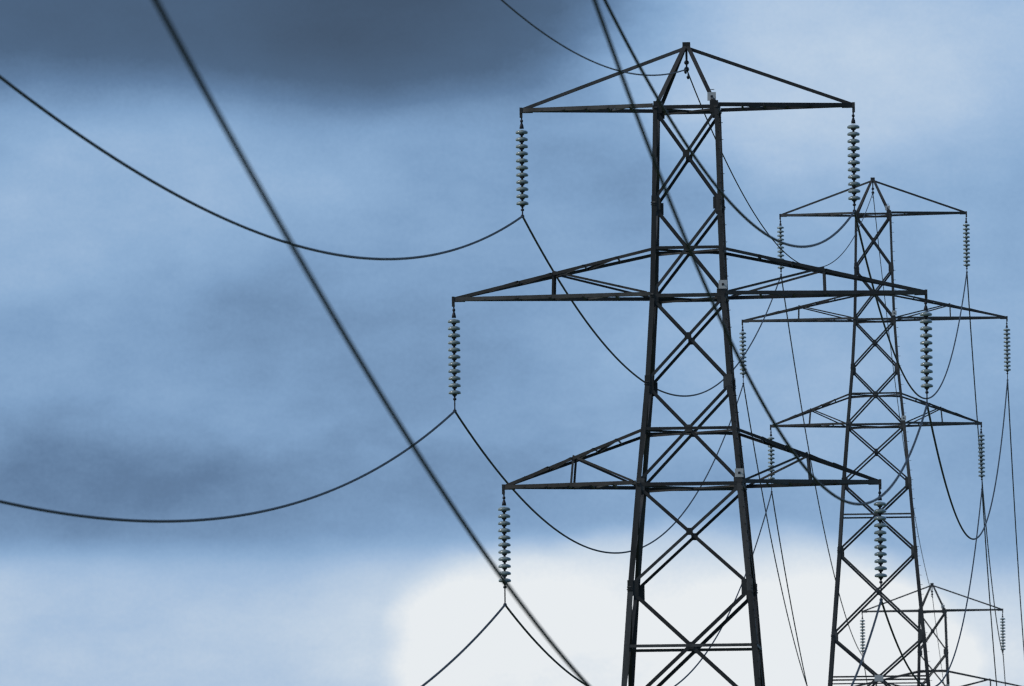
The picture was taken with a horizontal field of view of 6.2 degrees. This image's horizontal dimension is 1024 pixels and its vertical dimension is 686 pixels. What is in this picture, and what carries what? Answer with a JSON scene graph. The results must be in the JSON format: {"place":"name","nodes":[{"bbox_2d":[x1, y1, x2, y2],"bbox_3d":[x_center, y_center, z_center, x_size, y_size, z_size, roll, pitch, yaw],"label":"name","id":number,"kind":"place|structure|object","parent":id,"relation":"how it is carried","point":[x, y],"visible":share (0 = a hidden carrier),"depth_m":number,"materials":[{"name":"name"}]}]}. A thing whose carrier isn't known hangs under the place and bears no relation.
{"place":"outdoors","nodes":[
{"label":"outdoors","id":0,"kind":"place"},
{"bbox_2d":[0,0,1023,685],"label":"sky","id":1,"kind":"structure","parent":0,"point":[163,357],"materials":[{"name":"blue"}]},
{"bbox_3d":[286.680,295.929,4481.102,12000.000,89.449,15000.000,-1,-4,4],"label":"terrain ground","id":2,"kind":"structure","parent":0,"visible":0},
{"bbox_2d":[448,42,932,685],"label":"pylon","id":3,"kind":"object","parent":2,"relation":"on","point":[642,486],"visible":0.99,"depth_m":420.69,"materials":[{"name":"metal"}]},
{"bbox_2d":[0,0,1023,685],"bbox_3d":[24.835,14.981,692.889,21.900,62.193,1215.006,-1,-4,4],"label":"conductors","id":4,"kind":"object","parent":3,"relation":"attached to","point":[288,240],"visible":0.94,"depth_m":286.49,"materials":[{"name":"metal"}]},
{"bbox_2d":[739,177,1010,685],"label":"pylon","id":5,"kind":"object","parent":2,"relation":"on","point":[892,321],"visible":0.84,"depth_m":753.11,"materials":[{"name":"metal"}]},
{"bbox_2d":[855,583,1019,685],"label":"pylon","id":6,"kind":"object","parent":2,"relation":"on","point":[944,610],"visible":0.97,"depth_m":998.66,"materials":[{"name":"metal"}]}
]}

